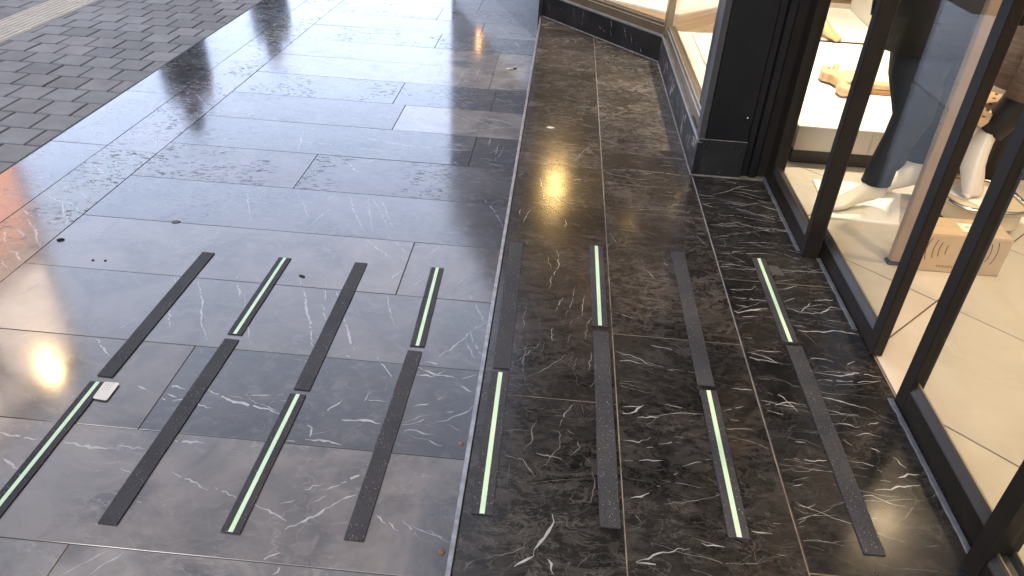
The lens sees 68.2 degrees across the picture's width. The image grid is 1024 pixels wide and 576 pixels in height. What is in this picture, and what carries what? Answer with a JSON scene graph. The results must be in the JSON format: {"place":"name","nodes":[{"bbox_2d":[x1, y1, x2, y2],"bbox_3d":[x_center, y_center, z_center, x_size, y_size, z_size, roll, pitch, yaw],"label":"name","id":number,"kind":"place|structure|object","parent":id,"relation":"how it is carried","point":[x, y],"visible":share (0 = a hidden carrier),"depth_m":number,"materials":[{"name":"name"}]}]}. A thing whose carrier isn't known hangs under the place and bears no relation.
{"place":"outdoors","nodes":[
{"label":"outdoors","id":0,"kind":"place"},
{"bbox_2d":[0,0,262,173],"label":"pavement","id":1,"kind":"structure","parent":0,"point":[65,65],"depth_m":5.05,"materials":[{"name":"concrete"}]},
{"bbox_2d":[0,0,535,575],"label":"floor","id":2,"kind":"structure","parent":0,"point":[324,144],"depth_m":2.86,"materials":[{"name":"tile"}]},
{"bbox_2d":[0,381,103,517],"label":"anti slip strip","id":3,"kind":"object","parent":2,"relation":"on","point":[21,477],"visible":1,"depth_m":2.12,"materials":[{"name":"plastic"}]},
{"bbox_2d":[93,382,118,399],"bbox_3d":[-1.247,0.315,2.321,0.050,0.001,0.082,5,33,2],"label":"paper tag","id":4,"kind":"object","parent":2,"relation":"on","point":[105,391],"visible":1,"depth_m":2.32,"materials":[{"name":"white paper"}]},
{"bbox_2d":[97,252,214,377],"bbox_3d":[-1.247,0.069,2.699,0.052,0.004,0.768,5,33,3],"label":"anti slip strip","id":5,"kind":"object","parent":2,"relation":"on","point":[124,352],"visible":1,"depth_m":2.64,"materials":[{"name":"rubber"}]},
{"bbox_2d":[98,338,238,525],"bbox_3d":[-0.989,0.387,2.243,0.052,0.004,0.779,6,33,3],"label":"anti slip strip","id":6,"kind":"object","parent":2,"relation":"on","point":[125,497],"visible":1,"depth_m":2.17,"materials":[{"name":"rubber"}]},
{"bbox_2d":[228,257,290,335],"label":"anti slip strip","id":7,"kind":"object","parent":2,"relation":"on","point":[252,306],"visible":1,"depth_m":2.78,"materials":[{"name":"rubber"}]},
{"bbox_2d":[221,393,305,533],"bbox_3d":[-0.690,0.476,2.136,0.052,0.005,0.529,5,33,3],"label":"anti slip strip","id":8,"kind":"object","parent":2,"relation":"on","point":[240,512],"visible":1,"depth_m":2.10,"materials":[{"name":"plastic"}]},
{"bbox_2d":[294,262,366,390],"bbox_3d":[-0.631,0.110,2.696,0.052,0.004,0.767,5,33,2],"label":"anti slip strip","id":9,"kind":"object","parent":2,"relation":"on","point":[311,369],"visible":1,"depth_m":2.63,"materials":[{"name":"rubber"}]},
{"bbox_2d":[344,350,421,541],"bbox_3d":[-0.365,0.427,2.242,0.052,0.004,0.779,5,33,3],"label":"anti slip strip","id":10,"kind":"object","parent":2,"relation":"on","point":[359,522],"visible":1,"depth_m":2.17,"materials":[{"name":"rubber"}]},
{"bbox_2d":[410,267,443,346],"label":"anti slip strip","id":11,"kind":"object","parent":2,"relation":"on","point":[422,326],"visible":1,"depth_m":2.77,"materials":[{"name":"rubber"}]},
{"bbox_2d":[437,548,444,555],"bbox_3d":[-0.178,0.665,1.903,0.021,0.001,0.021,-21,41,-33],"label":"amber stain","id":12,"kind":"object","parent":2,"relation":"on","point":[441,552],"visible":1,"depth_m":1.90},
{"bbox_2d":[496,0,732,173],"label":"display window","id":13,"kind":"structure","parent":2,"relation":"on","point":[658,41],"depth_m":4.81,"materials":[{"name":"black glass"}]},
{"bbox_2d":[607,0,851,65],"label":"bay display floor","id":14,"kind":"structure","parent":13,"relation":"in","point":[698,17],"depth_m":5.27,"materials":[{"name":"beige paint"}]},
{"bbox_2d":[821,0,872,42],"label":"display box","id":15,"kind":"object","parent":14,"relation":"on","point":[849,22],"visible":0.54,"depth_m":5.30,"materials":[{"name":"white laminate"}]},
{"bbox_2d":[823,18,841,41],"bbox_3d":[2.053,-1.901,4.770,0.110,0.618,0.275,-18,39,-29],"label":"mannequin","id":16,"kind":"object","parent":15,"relation":"in","point":[829,32],"visible":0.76,"depth_m":4.87},
{"bbox_2d":[445,16,971,575],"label":"floor","id":17,"kind":"structure","parent":0,"point":[601,160],"depth_m":2.24,"materials":[{"name":"tile"}]},
{"bbox_2d":[471,371,508,515],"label":"anti slip strip","id":18,"kind":"object","parent":17,"relation":"on","point":[485,487],"visible":1,"depth_m":1.97,"materials":[{"name":"plastic"}]},
{"bbox_2d":[493,242,522,368],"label":"anti slip strip","id":19,"kind":"object","parent":17,"relation":"on","point":[503,349],"visible":1,"depth_m":2.50,"materials":[{"name":"rubber"}]},
{"bbox_2d":[589,245,607,326],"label":"anti slip strip","id":20,"kind":"object","parent":17,"relation":"on","point":[598,301],"visible":1,"depth_m":2.63,"materials":[{"name":"rubber"}]},
{"bbox_2d":[593,331,620,528],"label":"anti slip strip","id":21,"kind":"object","parent":17,"relation":"on","point":[608,495],"visible":1,"depth_m":2.02,"materials":[{"name":"rubber"}]},
{"bbox_2d":[671,251,714,386],"bbox_3d":[0.602,0.075,2.554,0.052,0.004,0.779,5,33,2],"label":"anti slip strip","id":22,"kind":"object","parent":17,"relation":"on","point":[701,363],"visible":1,"depth_m":2.49,"materials":[{"name":"rubber"}]},
{"bbox_2d":[699,389,749,539],"bbox_3d":[0.553,0.443,1.992,0.052,0.005,0.524,5,33,2],"label":"anti slip strip","id":23,"kind":"object","parent":17,"relation":"on","point":[733,510],"visible":1,"depth_m":1.95,"materials":[{"name":"plastic"}]},
{"bbox_2d":[690,0,780,178],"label":"entrance column","id":24,"kind":"structure","parent":17,"relation":"on","point":[749,37],"depth_m":3.26,"materials":[{"name":"black metal"}]},
{"bbox_2d":[752,258,797,343],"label":"anti slip strip","id":25,"kind":"object","parent":17,"relation":"on","point":[780,317],"visible":1,"depth_m":2.62,"materials":[{"name":"rubber"}]},
{"bbox_2d":[740,0,810,177],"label":"door jamb","id":26,"kind":"object","parent":17,"relation":"on","point":[788,31],"depth_m":3.25,"materials":[{"name":"black metal"}]},
{"bbox_2d":[768,265,784,275],"bbox_3d":[0.978,-0.065,2.804,0.042,0.001,0.075,0,34,-5],"label":"grey tag","id":27,"kind":"object","parent":17,"relation":"on","point":[775,270],"visible":1,"depth_m":2.80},
{"bbox_2d":[765,0,830,248],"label":"side window","id":28,"kind":"structure","parent":17,"relation":"on","point":[791,206],"depth_m":3.16,"materials":[{"name":"brown metal"}]},
{"bbox_2d":[786,345,885,555],"bbox_3d":[0.872,0.402,2.085,0.052,0.004,0.792,5,33,2],"label":"anti slip strip","id":29,"kind":"object","parent":17,"relation":"on","point":[863,526],"visible":1,"depth_m":2.01,"materials":[{"name":"rubber"}]},
{"bbox_2d":[800,0,900,257],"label":"door post","id":30,"kind":"object","parent":17,"relation":"on","point":[872,52],"depth_m":2.60,"materials":[{"name":"brown metal"}]},
{"bbox_2d":[964,460,1023,575],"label":"door post","id":31,"kind":"object","parent":17,"relation":"on","point":[1002,532],"depth_m":1.64,"materials":[{"name":"brown metal"}]},
{"bbox_2d":[979,553,1018,575],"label":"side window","id":32,"kind":"structure","parent":17,"relation":"on","point":[999,564],"depth_m":1.65,"materials":[{"name":"glass"}]},
{"bbox_2d":[784,160,1023,562],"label":"shop floor","id":33,"kind":"structure","parent":0,"point":[974,389],"depth_m":2.49,"materials":[{"name":"tile"}]},
{"bbox_2d":[678,31,1023,179],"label":"display plinth","id":34,"kind":"structure","parent":33,"relation":"on","point":[819,119],"depth_m":3.77,"materials":[{"name":"white laminate"}]},
{"bbox_2d":[819,63,889,96],"bbox_3d":[1.931,-1.128,4.109,0.519,0.060,0.416,-2,34,-8],"label":"carved wooden stand","id":35,"kind":"object","parent":34,"relation":"on","point":[841,81],"visible":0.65,"depth_m":4.03,"materials":[{"name":"brown wood"}]},
{"bbox_2d":[812,179,900,225],"bbox_3d":[1.547,-0.379,3.325,0.396,0.010,0.397,5,33,2],"label":"display plate","id":36,"kind":"object","parent":33,"relation":"on","point":[885,210],"visible":0.61,"depth_m":3.25,"materials":[{"name":"white laminate"}]},
{"bbox_2d":[833,0,1023,209],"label":"mannequin","id":37,"kind":"object","parent":36,"relation":"on","point":[928,42],"visible":0.81,"depth_m":2.96},
{"bbox_2d":[884,0,1001,265],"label":"upright post","id":38,"kind":"object","parent":33,"relation":"on","point":[985,22],"visible":0.91,"depth_m":2.58,"materials":[{"name":"beige paint"}]},
{"bbox_2d":[918,217,1013,275],"bbox_3d":[1.679,-0.162,2.872,0.324,0.160,0.144,5,33,2],"label":"cardboard box","id":39,"kind":"object","parent":33,"relation":"on","point":[945,243],"visible":0.52,"depth_m":2.81,"materials":[{"name":"brown cardboard"}]},
{"bbox_2d":[945,92,1002,128],"bbox_3d":[1.847,-0.574,3.245,0.241,0.456,0.536,24,38,28],"label":"slotted panel","id":40,"kind":"object","parent":33,"relation":"on","point":[992,101],"visible":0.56,"depth_m":3.08,"materials":[{"name":"beige paint"}]},
{"bbox_2d":[940,174,1023,230],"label":"platform","id":41,"kind":"structure","parent":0,"point":[955,207],"depth_m":3.09,"materials":[{"name":"beige laminate"}]},
{"bbox_2d":[949,182,987,206],"bbox_3d":[1.950,-0.395,3.176,0.231,0.008,0.189,-21,41,-32],"label":"display plate","id":42,"kind":"object","parent":41,"relation":"on","point":[956,190],"visible":0.29,"depth_m":3.15,"materials":[{"name":"white laminate"}]},
{"bbox_2d":[960,25,1023,198],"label":"mannequin","id":43,"kind":"object","parent":42,"relation":"on","point":[985,151],"visible":0.87,"depth_m":3.02},
{"bbox_3d":[1.235,-1.609,0.445,0.160,0.599,3.884,5,33,2],"label":"door header","id":44,"kind":"object","parent":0,"visible":0},
{"bbox_2d":[819,0,1023,355],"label":"sliding door","id":45,"kind":"structure","parent":44,"relation":"attached to","point":[875,329],"depth_m":2.13,"materials":[{"name":"brown metal"}]},
{"bbox_2d":[895,107,1023,575],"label":"sliding door","id":46,"kind":"structure","parent":44,"relation":"attached to","point":[970,504],"depth_m":1.91,"materials":[{"name":"brown metal"}]}
]}

